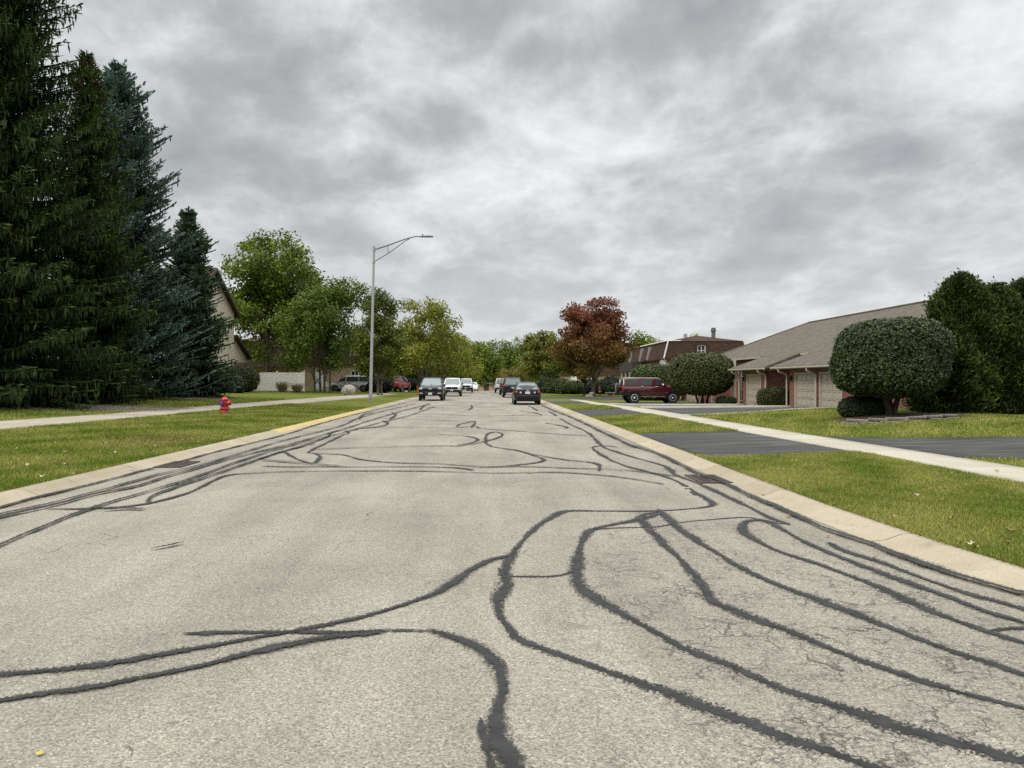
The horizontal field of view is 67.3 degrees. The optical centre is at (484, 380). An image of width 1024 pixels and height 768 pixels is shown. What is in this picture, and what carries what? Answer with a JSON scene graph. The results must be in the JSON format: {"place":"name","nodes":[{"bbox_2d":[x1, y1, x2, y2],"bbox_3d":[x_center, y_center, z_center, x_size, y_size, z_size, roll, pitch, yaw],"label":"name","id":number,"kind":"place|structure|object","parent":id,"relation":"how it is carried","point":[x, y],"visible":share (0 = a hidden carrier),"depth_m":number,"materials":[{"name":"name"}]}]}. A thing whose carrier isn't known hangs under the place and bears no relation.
{"place":"outdoors","nodes":[
{"label":"outdoors","id":0,"kind":"place"},
{"bbox_2d":[0,393,396,429],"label":"sidewalk","id":1,"kind":"structure","parent":0,"point":[7,424],"depth_m":28.13,"materials":[{"name":"concrete"}]},
{"bbox_2d":[0,389,464,491],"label":"lawn","id":2,"kind":"structure","parent":0,"point":[354,403],"depth_m":57.63,"materials":[{"name":"green plant"}]},
{"bbox_2d":[0,401,193,411],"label":"gravel bed","id":3,"kind":"object","parent":2,"relation":"on","point":[109,406],"visible":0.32,"depth_m":31.62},
{"bbox_2d":[0,0,145,409],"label":"spruce tree","id":4,"kind":"object","parent":3,"relation":"on","point":[30,301],"visible":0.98,"depth_m":30.48,"materials":[{"name":"green plant"}]},
{"bbox_2d":[19,49,177,404],"bbox_3d":[-18.667,-6.932,36.215,7.970,17.220,7.762,0,0,0],"label":"spruce tree","id":5,"kind":"object","parent":2,"relation":"on","point":[106,330],"visible":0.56,"depth_m":35.50,"materials":[{"name":"green plant"}]},
{"bbox_2d":[48,58,225,398],"bbox_3d":[-20.294,-8.221,43.090,11.113,19.585,10.967,0,0,0],"label":"spruce tree","id":6,"kind":"object","parent":2,"relation":"on","point":[141,144],"visible":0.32,"depth_m":42.28,"materials":[{"name":"green plant"}]},
{"bbox_2d":[48,268,252,388],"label":"house","id":7,"kind":"structure","parent":2,"relation":"on","point":[239,352],"depth_m":68.87,"materials":[{"name":"beige wood"}]},
{"bbox_2d":[162,391,234,397],"bbox_3d":[-18.829,0.904,48.751,6.637,0.604,5.377,0,0,0],"label":"mulch mound","id":8,"kind":"object","parent":2,"relation":"on","point":[205,395],"visible":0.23,"depth_m":47.96,"materials":[{"name":"brown soil"}]},
{"bbox_2d":[146,206,240,397],"bbox_3d":[-19.128,-4.870,49.062,7.277,12.559,7.356,0,0,0],"label":"spruce tree","id":9,"kind":"object","parent":8,"relation":"on","point":[195,269],"visible":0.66,"depth_m":48.19,"materials":[{"name":"green plant"}]},
{"bbox_2d":[158,396,258,400],"bbox_3d":[-17.553,1.086,46.227,9.335,0.345,3.308,0,0,0],"label":"gravel bed","id":10,"kind":"object","parent":2,"relation":"on","point":[198,398],"visible":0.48,"depth_m":45.74,"materials":[{"name":"gravel"}]},
{"bbox_2d":[218,396,231,413],"bbox_3d":[-10.258,1.002,30.285,0.490,0.795,0.413,0,0,-29],"label":"fire hydrant","id":11,"kind":"object","parent":2,"relation":"on","point":[224,402],"visible":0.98,"depth_m":30.17,"materials":[{"name":"red metal"}]},
{"bbox_2d":[209,372,248,392],"bbox_3d":[-20.873,0.213,62.013,3.333,1.838,3.164,0,0,0],"label":"garden shrub","id":12,"kind":"object","parent":2,"relation":"on","point":[242,382],"visible":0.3,"depth_m":61.50,"materials":[{"name":"green plant"}]},
{"bbox_2d":[225,365,260,391],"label":"round bush","id":13,"kind":"object","parent":2,"relation":"on","point":[249,375],"visible":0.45,"depth_m":65.29,"materials":[{"name":"green plant"}]},
{"bbox_2d":[217,228,327,371],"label":"maple tree","id":14,"kind":"object","parent":2,"relation":"on","point":[267,286],"visible":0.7,"depth_m":78.16,"materials":[{"name":"green plant"}]},
{"bbox_2d":[256,371,304,390],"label":"vinyl fence","id":15,"kind":"object","parent":2,"relation":"on","point":[268,380],"visible":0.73,"depth_m":72.97,"materials":[{"name":"white plastic"}]},
{"bbox_2d":[242,337,389,390],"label":"condominium","id":16,"kind":"structure","parent":2,"relation":"on","point":[349,370],"depth_m":88.30,"materials":[{"name":"beige brick"}]},
{"bbox_2d":[315,371,322,389],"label":"door","id":17,"kind":"structure","parent":16,"relation":"in","point":[316,373],"depth_m":88.21,"materials":[{"name":"white paint"}]},
{"bbox_2d":[351,370,358,375],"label":"window","id":18,"kind":"structure","parent":16,"relation":"in","point":[353,373],"depth_m":88.27,"materials":[{"name":"white paint"}]},
{"bbox_2d":[266,270,381,392],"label":"broadleaf tree","id":19,"kind":"object","parent":2,"relation":"on","point":[317,325],"visible":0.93,"depth_m":74.17,"materials":[{"name":"green plant"}]},
{"bbox_2d":[327,375,368,391],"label":"minivan","id":20,"kind":"object","parent":2,"relation":"on","point":[359,382],"visible":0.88,"depth_m":82.08,"materials":[{"name":"silver metal"}]},
{"bbox_2d":[341,385,355,395],"bbox_3d":[-11.452,0.906,64.975,1.160,1.113,0.898,0,0,29],"label":"boulder","id":21,"kind":"object","parent":2,"relation":"on","point":[347,390],"visible":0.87,"depth_m":64.66,"materials":[{"name":"white stone"}]},
{"bbox_2d":[350,286,407,394],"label":"broadleaf tree","id":22,"kind":"object","parent":2,"relation":"on","point":[385,335],"visible":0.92,"depth_m":70.33,"materials":[{"name":"green plant"}]},
{"bbox_2d":[365,375,394,392],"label":"garden shrub","id":23,"kind":"object","parent":2,"relation":"on","point":[387,386],"visible":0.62,"depth_m":81.19,"materials":[{"name":"green plant"}]},
{"bbox_2d":[390,376,410,391],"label":"utility vehicle","id":24,"kind":"object","parent":2,"relation":"on","point":[401,383],"visible":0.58,"depth_m":90.67,"materials":[{"name":"red paint"}]},
{"bbox_2d":[369,234,432,401],"bbox_3d":[-5.910,-4.389,54.000,4.540,11.800,0.340,0,0,0],"label":"street light","id":25,"kind":"object","parent":2,"relation":"on","point":[372,330],"visible":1,"depth_m":53.92,"materials":[{"name":"metal"}]},
{"bbox_2d":[390,340,429,389],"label":"broadleaf tree","id":26,"kind":"object","parent":2,"relation":"on","point":[398,367],"visible":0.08,"depth_m":102.83,"materials":[{"name":"green plant"}]},
{"bbox_2d":[404,378,420,389],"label":"garden shrub","id":27,"kind":"object","parent":2,"relation":"on","point":[414,384],"visible":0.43,"depth_m":107.20,"materials":[{"name":"green plant"}]},
{"bbox_2d":[390,359,439,381],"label":"broadleaf tree","id":28,"kind":"object","parent":2,"relation":"on","point":[413,375],"visible":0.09,"depth_m":120.64,"materials":[{"name":"green plant"}]},
{"bbox_2d":[389,295,474,381],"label":"broadleaf tree","id":29,"kind":"object","parent":2,"relation":"on","point":[415,334],"visible":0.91,"depth_m":94.98,"materials":[{"name":"green plant"}]},
{"bbox_2d":[414,342,467,382],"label":"broadleaf tree","id":30,"kind":"object","parent":2,"relation":"on","point":[455,373],"visible":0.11,"depth_m":138.76,"materials":[{"name":"green plant"}]},
{"bbox_2d":[448,342,485,381],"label":"broadleaf tree","id":31,"kind":"object","parent":2,"relation":"on","point":[468,371],"visible":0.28,"depth_m":185.02,"materials":[{"name":"green plant"}]},
{"bbox_2d":[275,381,289,391],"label":"ornamental grass","id":32,"kind":"object","parent":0,"point":[282,387],"depth_m":70.79,"materials":[{"name":"beige plant"}]},
{"bbox_2d":[290,383,304,392],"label":"ornamental grass","id":33,"kind":"object","parent":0,"point":[297,388],"depth_m":70.81,"materials":[{"name":"beige plant"}]},
{"bbox_2d":[424,317,471,382],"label":"broadleaf tree","id":34,"kind":"object","parent":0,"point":[442,359],"visible":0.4,"depth_m":111.42,"materials":[{"name":"green plant"}]},
{"bbox_2d":[0,391,1023,767],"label":"road","id":35,"kind":"structure","parent":0,"point":[448,581],"depth_m":5.14,"materials":[{"name":"grey asphalt"}]},
{"bbox_2d":[153,461,199,467],"bbox_3d":[-5.830,1.604,14.550,0.500,0.052,1.000,0,0,0],"label":"storm drain","id":36,"kind":"object","parent":35,"relation":"on","point":[173,464],"visible":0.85,"depth_m":14.46,"materials":[{"name":"metal"}]},
{"bbox_2d":[0,396,418,507],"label":"curb","id":37,"kind":"structure","parent":35,"relation":"on","point":[25,492],"depth_m":14.16,"materials":[{"name":"concrete"}]},
{"bbox_2d":[418,377,445,400],"bbox_3d":[-4.280,0.322,62.630,2.250,2.604,5.480,0,0,0],"label":"pickup truck","id":38,"kind":"object","parent":35,"relation":"on","point":[432,386],"visible":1,"depth_m":60.73,"materials":[{"name":"black paint"}]},
{"bbox_2d":[444,378,462,395],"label":"utility vehicle","id":39,"kind":"object","parent":35,"relation":"on","point":[453,384],"visible":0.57,"depth_m":78.96,"materials":[{"name":"white paint"}]},
{"bbox_2d":[461,378,473,391],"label":"utility vehicle","id":40,"kind":"object","parent":35,"relation":"on","point":[468,383],"visible":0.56,"depth_m":101.62,"materials":[{"name":"white paint"}]},
{"bbox_2d":[467,382,478,390],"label":"sedan","id":41,"kind":"object","parent":35,"relation":"on","point":[475,385],"visible":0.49,"depth_m":126.45,"materials":[{"name":"white paint"}]},
{"bbox_2d":[455,340,507,390],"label":"broadleaf tree","id":42,"kind":"object","parent":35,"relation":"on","point":[492,365],"visible":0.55,"depth_m":213.39,"materials":[{"name":"green plant"}]},
{"bbox_2d":[493,378,500,392],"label":"utility vehicle","id":43,"kind":"object","parent":35,"relation":"on","point":[496,386],"visible":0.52,"depth_m":99.17,"materials":[{"name":"white paint"}]},
{"bbox_2d":[498,378,503,394],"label":"utility vehicle","id":44,"kind":"object","parent":35,"relation":"on","point":[500,386],"visible":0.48,"depth_m":84.26,"materials":[{"name":"grey paint"}]},
{"bbox_2d":[500,377,521,396],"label":"utility vehicle","id":45,"kind":"object","parent":35,"relation":"on","point":[509,383],"visible":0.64,"depth_m":72.16,"materials":[{"name":"black paint"}]},
{"bbox_2d":[510,382,540,404],"bbox_3d":[2.780,0.852,52.240,2.110,1.534,4.560,0,0,0],"label":"sedan","id":46,"kind":"object","parent":35,"relation":"on","point":[526,391],"visible":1,"depth_m":50.05,"materials":[{"name":"black paint"}]},
{"bbox_2d":[684,474,732,483],"bbox_3d":[3.600,1.604,12.400,0.500,0.052,1.000,0,0,0],"label":"storm drain","id":47,"kind":"object","parent":35,"relation":"on","point":[700,479],"visible":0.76,"depth_m":12.28,"materials":[{"name":"metal"}]},
{"bbox_2d":[541,400,1023,596],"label":"curb","id":48,"kind":"structure","parent":35,"relation":"on","point":[976,565],"depth_m":8.33,"materials":[{"name":"concrete"}]},
{"bbox_2d":[0,393,1023,567],"bbox_3d":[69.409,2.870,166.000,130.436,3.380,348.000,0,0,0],"label":"lawn","id":49,"kind":"structure","parent":0,"point":[571,395],"depth_m":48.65,"materials":[{"name":"green plant"}]},
{"bbox_2d":[476,377,498,390],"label":"ranch house","id":50,"kind":"structure","parent":49,"relation":"on","point":[487,388],"depth_m":268.00,"materials":[{"name":"beige brick"}]},
{"bbox_2d":[479,337,522,375],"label":"broadleaf tree","id":51,"kind":"object","parent":49,"relation":"on","point":[504,347],"visible":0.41,"depth_m":295.26,"materials":[{"name":"green plant"}]},
{"bbox_2d":[495,365,528,381],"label":"broadleaf tree","id":52,"kind":"object","parent":49,"relation":"on","point":[515,373],"visible":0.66,"depth_m":138.91,"materials":[{"name":"green plant"}]},
{"bbox_2d":[502,335,541,370],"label":"broadleaf tree","id":53,"kind":"object","parent":49,"relation":"on","point":[516,346],"visible":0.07,"depth_m":295.11,"materials":[{"name":"green plant"}]},
{"bbox_2d":[510,349,543,383],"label":"broadleaf tree","id":54,"kind":"object","parent":49,"relation":"on","point":[536,381],"visible":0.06,"depth_m":189.02,"materials":[{"name":"green plant"}]},
{"bbox_2d":[523,356,559,380],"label":"broadleaf tree","id":55,"kind":"object","parent":49,"relation":"on","point":[551,373],"visible":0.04,"depth_m":147.97,"materials":[{"name":"green plant"}]},
{"bbox_2d":[516,329,567,382],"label":"broadleaf tree","id":56,"kind":"object","parent":49,"relation":"on","point":[541,357],"visible":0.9,"depth_m":91.44,"materials":[{"name":"green plant"}]},
{"bbox_2d":[537,377,557,392],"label":"garden shrub","id":57,"kind":"object","parent":49,"relation":"on","point":[539,384],"visible":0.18,"depth_m":96.47,"materials":[{"name":"green plant"}]},
{"bbox_2d":[541,377,567,393],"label":"garden shrub","id":58,"kind":"object","parent":49,"relation":"on","point":[549,386],"visible":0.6,"depth_m":89.15,"materials":[{"name":"green plant"}]},
{"bbox_2d":[555,380,583,393],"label":"garden shrub","id":59,"kind":"object","parent":49,"relation":"on","point":[568,387],"visible":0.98,"depth_m":87.13,"materials":[{"name":"green plant"}]},
{"bbox_2d":[546,338,616,395],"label":"broadleaf tree","id":60,"kind":"object","parent":49,"relation":"on","point":[556,366],"visible":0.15,"depth_m":79.88,"materials":[{"name":"green plant"}]},
{"bbox_2d":[576,381,590,393],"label":"garden shrub","id":61,"kind":"object","parent":49,"relation":"on","point":[588,390],"visible":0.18,"depth_m":90.99,"materials":[{"name":"green plant"}]},
{"bbox_2d":[558,364,628,383],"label":"condominium","id":62,"kind":"structure","parent":49,"relation":"on","point":[608,371],"depth_m":118.20,"materials":[{"name":"beige brick"}]},
{"bbox_2d":[547,296,640,396],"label":"maple tree","id":63,"kind":"object","parent":49,"relation":"on","point":[602,332],"visible":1,"depth_m":73.64,"materials":[{"name":"red plant"}]},
{"bbox_2d":[590,379,603,393],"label":"garden shrub","id":64,"kind":"object","parent":49,"relation":"on","point":[597,382],"visible":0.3,"depth_m":89.08,"materials":[{"name":"green plant"}]},
{"bbox_2d":[599,376,620,393],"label":"garden shrub","id":65,"kind":"object","parent":49,"relation":"on","point":[605,382],"visible":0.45,"depth_m":87.36,"materials":[{"name":"green plant"}]},
{"bbox_2d":[605,383,615,394],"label":"garden shrub","id":66,"kind":"object","parent":49,"relation":"on","point":[610,388],"visible":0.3,"depth_m":83.53,"materials":[{"name":"green plant"}]},
{"bbox_2d":[625,329,660,359],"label":"broadleaf tree","id":67,"kind":"object","parent":49,"relation":"on","point":[642,340],"visible":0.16,"depth_m":116.93,"materials":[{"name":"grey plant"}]},
{"bbox_2d":[630,364,669,400],"bbox_3d":[14.577,0.195,65.983,4.228,3.286,3.761,0,0,0],"label":"hedge bush","id":68,"kind":"object","parent":49,"relation":"on","point":[658,371],"visible":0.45,"depth_m":64.68,"materials":[{"name":"green plant"}]},
{"bbox_2d":[609,403,744,404],"bbox_3d":[12.600,1.657,50.625,8.819,0.361,0.300,0,0,2],"label":"driveway edging","id":69,"kind":"object","parent":49,"relation":"on","point":[671,404],"visible":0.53,"depth_m":50.49,"materials":[{"name":"concrete"}]},
{"bbox_2d":[619,328,743,378],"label":"condominium","id":70,"kind":"structure","parent":49,"relation":"on","point":[664,352],"depth_m":75.59,"materials":[{"name":"beige brick"}]},
{"bbox_2d":[695,344,707,352],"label":"window","id":71,"kind":"structure","parent":70,"relation":"in","point":[699,347],"depth_m":75.06,"materials":[{"name":"white paint"}]},
{"bbox_2d":[667,352,736,403],"bbox_3d":[15.293,-0.085,54.021,4.827,3.865,4.058,0,0,0],"label":"topiary tree","id":72,"kind":"object","parent":49,"relation":"on","point":[702,374],"visible":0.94,"depth_m":52.61,"materials":[{"name":"green plant"}]},
{"bbox_2d":[641,405,792,407],"bbox_3d":[12.650,1.514,41.635,8.929,0.327,0.294,0,0,-11],"label":"driveway edging","id":73,"kind":"object","parent":49,"relation":"on","point":[729,406],"visible":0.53,"depth_m":41.51,"materials":[{"name":"concrete"}]},
{"bbox_2d":[716,396,736,403],"bbox_3d":[16.659,1.439,52.970,1.464,0.784,1.187,0,0,0],"label":"shrub","id":74,"kind":"object","parent":49,"relation":"on","point":[725,400],"visible":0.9,"depth_m":52.60,"materials":[{"name":"green plant"}]},
{"bbox_2d":[684,407,834,414],"bbox_3d":[12.758,1.380,34.142,9.866,0.290,0.544,0,0,-23],"label":"driveway edging","id":75,"kind":"object","parent":49,"relation":"on","point":[766,410],"visible":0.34,"depth_m":34.14,"materials":[{"name":"concrete"}]},
{"bbox_2d":[756,388,768,404],"bbox_3d":[16.893,1.070,46.018,1.264,1.304,1.286,0,0,0],"label":"round bush","id":76,"kind":"object","parent":49,"relation":"on","point":[761,398],"visible":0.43,"depth_m":45.74,"materials":[{"name":"green plant"}]},
{"bbox_2d":[765,386,789,404],"bbox_3d":[17.268,1.013,45.215,1.586,1.391,1.474,0,0,0],"label":"round bush","id":77,"kind":"object","parent":49,"relation":"on","point":[774,395],"visible":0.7,"depth_m":44.75,"materials":[{"name":"green plant"}]},
{"bbox_2d":[681,285,1010,408],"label":"brick house","id":78,"kind":"structure","parent":49,"relation":"on","point":[795,360],"depth_m":47.81,"materials":[{"name":"brown"}]},
{"bbox_2d":[687,394,697,401],"bbox_3d":[17.060,0.825,62.950,0.160,2.350,3.300,0,0,0],"label":"garage door","id":79,"kind":"structure","parent":78,"relation":"in","point":[689,398],"depth_m":63.55,"materials":[{"name":"beige paint"}]},
{"bbox_2d":[738,364,742,400],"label":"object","id":80,"kind":"structure","parent":78,"relation":"in","point":[740,373],"depth_m":56.83,"materials":[{"name":"beige paint"}]},
{"bbox_2d":[746,374,760,404],"bbox_3d":[17.060,0.700,48.600,0.160,2.200,2.600,0,0,0],"label":"garage door","id":81,"kind":"structure","parent":78,"relation":"in","point":[753,381],"depth_m":49.06,"materials":[{"name":"beige paint"}]},
{"bbox_2d":[794,372,814,406],"bbox_3d":[17.060,0.665,40.850,0.160,2.170,2.600,0,0,0],"label":"garage door","id":82,"kind":"structure","parent":78,"relation":"in","point":[804,383],"depth_m":41.08,"materials":[{"name":"beige paint"}]},
{"bbox_2d":[819,372,841,406],"bbox_3d":[17.060,0.665,37.800,0.160,2.170,2.500,0,0,0],"label":"garage door","id":83,"kind":"structure","parent":78,"relation":"in","point":[829,395],"depth_m":38.28,"materials":[{"name":"beige paint"}]},
{"bbox_2d":[841,414,958,424],"bbox_3d":[13.120,1.244,24.290,3.695,0.363,0.603,0,0,0],"label":"stone edging","id":84,"kind":"object","parent":49,"relation":"on","point":[906,418],"visible":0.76,"depth_m":24.16,"materials":[{"name":"grey stone"}]},
{"bbox_2d":[826,413,974,420],"bbox_3d":[14.091,1.258,26.270,5.000,0.306,4.024,0,0,0],"label":"mulch bed","id":85,"kind":"object","parent":49,"relation":"on","point":[894,415],"visible":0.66,"depth_m":25.74,"materials":[{"name":"brown soil"}]},
{"bbox_2d":[837,395,892,416],"bbox_3d":[13.292,0.961,26.802,1.912,0.969,1.520,0,0,0],"label":"shrub","id":86,"kind":"object","parent":85,"relation":"on","point":[854,406],"visible":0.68,"depth_m":26.30,"materials":[{"name":"green plant"}]},
{"bbox_2d":[828,315,956,414],"bbox_3d":[13.766,-0.375,25.996,3.890,3.601,3.543,0,0,0],"label":"topiary tree","id":87,"kind":"object","parent":85,"relation":"on","point":[886,360],"visible":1,"depth_m":24.76,"materials":[{"name":"green plant"}]},
{"bbox_2d":[907,313,1000,414],"bbox_3d":[16.475,-0.453,27.365,2.783,3.933,2.973,0,0,0],"label":"arborvitae","id":88,"kind":"object","parent":49,"relation":"on","point":[951,396],"visible":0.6,"depth_m":26.68,"materials":[{"name":"green plant"}]},
{"bbox_2d":[900,267,1018,413],"bbox_3d":[17.355,-1.313,28.162,3.923,5.724,3.943,0,0,32],"label":"arborvitae","id":89,"kind":"object","parent":49,"relation":"on","point":[963,295],"visible":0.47,"depth_m":27.36,"materials":[{"name":"green plant"}]},
{"bbox_2d":[983,276,1023,413],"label":"arborvitae","id":90,"kind":"object","parent":49,"relation":"on","point":[1003,290],"visible":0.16,"depth_m":27.59,"materials":[{"name":"green plant"}]},
{"bbox_2d":[985,295,1023,414],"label":"arborvitae","id":91,"kind":"object","parent":49,"relation":"on","point":[1016,346],"visible":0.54,"depth_m":26.95,"materials":[{"name":"green plant"}]},
{"bbox_2d":[994,276,1023,412],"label":"arborvitae","id":92,"kind":"object","parent":49,"relation":"on","point":[1018,284],"visible":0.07,"depth_m":28.20,"materials":[{"name":"green plant"}]},
{"bbox_2d":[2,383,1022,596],"bbox_3d":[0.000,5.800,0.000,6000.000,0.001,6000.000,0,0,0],"label":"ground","id":93,"kind":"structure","parent":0,"point":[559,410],"depth_m":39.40,"materials":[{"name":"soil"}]},
{"bbox_2d":[22,0,1023,370],"label":"sky","id":94,"kind":"structure","parent":0,"point":[749,171],"materials":[{"name":"grey"}]},
{"bbox_2d":[547,401,588,403],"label":"driveway","id":95,"kind":"structure","parent":0,"point":[560,402],"depth_m":52.89,"materials":[{"name":"concrete"}]},
{"bbox_2d":[541,397,623,399],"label":"driveway","id":96,"kind":"structure","parent":0,"point":[591,398],"depth_m":68.43,"materials":[{"name":"grey asphalt"}]},
{"bbox_2d":[572,409,643,415],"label":"driveway","id":97,"kind":"structure","parent":0,"point":[593,412],"depth_m":36.06,"materials":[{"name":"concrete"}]},
{"bbox_2d":[593,401,716,403],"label":"driveway","id":98,"kind":"structure","parent":0,"point":[658,402],"depth_m":57.09,"materials":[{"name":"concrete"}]},
{"bbox_2d":[615,378,685,402],"bbox_3d":[12.320,0.749,57.499,5.040,1.910,2.269,0,0,-1],"label":"boxy suv","id":99,"kind":"object","parent":98,"relation":"on","point":[632,390],"visible":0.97,"depth_m":56.58,"materials":[{"name":"red paint"}]},
{"bbox_2d":[613,404,720,405],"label":"driveway","id":100,"kind":"structure","parent":0,"point":[669,405],"depth_m":49.01,"materials":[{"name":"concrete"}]},
{"bbox_2d":[647,407,818,413],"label":"driveway","id":101,"kind":"structure","parent":0,"point":[699,410],"depth_m":36.82,"materials":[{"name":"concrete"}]},
{"bbox_2d":[639,431,846,455],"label":"driveway","id":102,"kind":"structure","parent":0,"point":[721,443],"depth_m":17.93,"materials":[{"name":"grey asphalt"}]},
{"bbox_2d":[570,399,1023,482],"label":"sidewalk","id":103,"kind":"structure","parent":0,"point":[1015,473],"depth_m":16.14,"materials":[{"name":"concrete"}]},
{"bbox_2d":[822,436,1023,459],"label":"driveway","id":104,"kind":"structure","parent":0,"point":[995,447],"depth_m":16.82,"materials":[{"name":"grey asphalt"}]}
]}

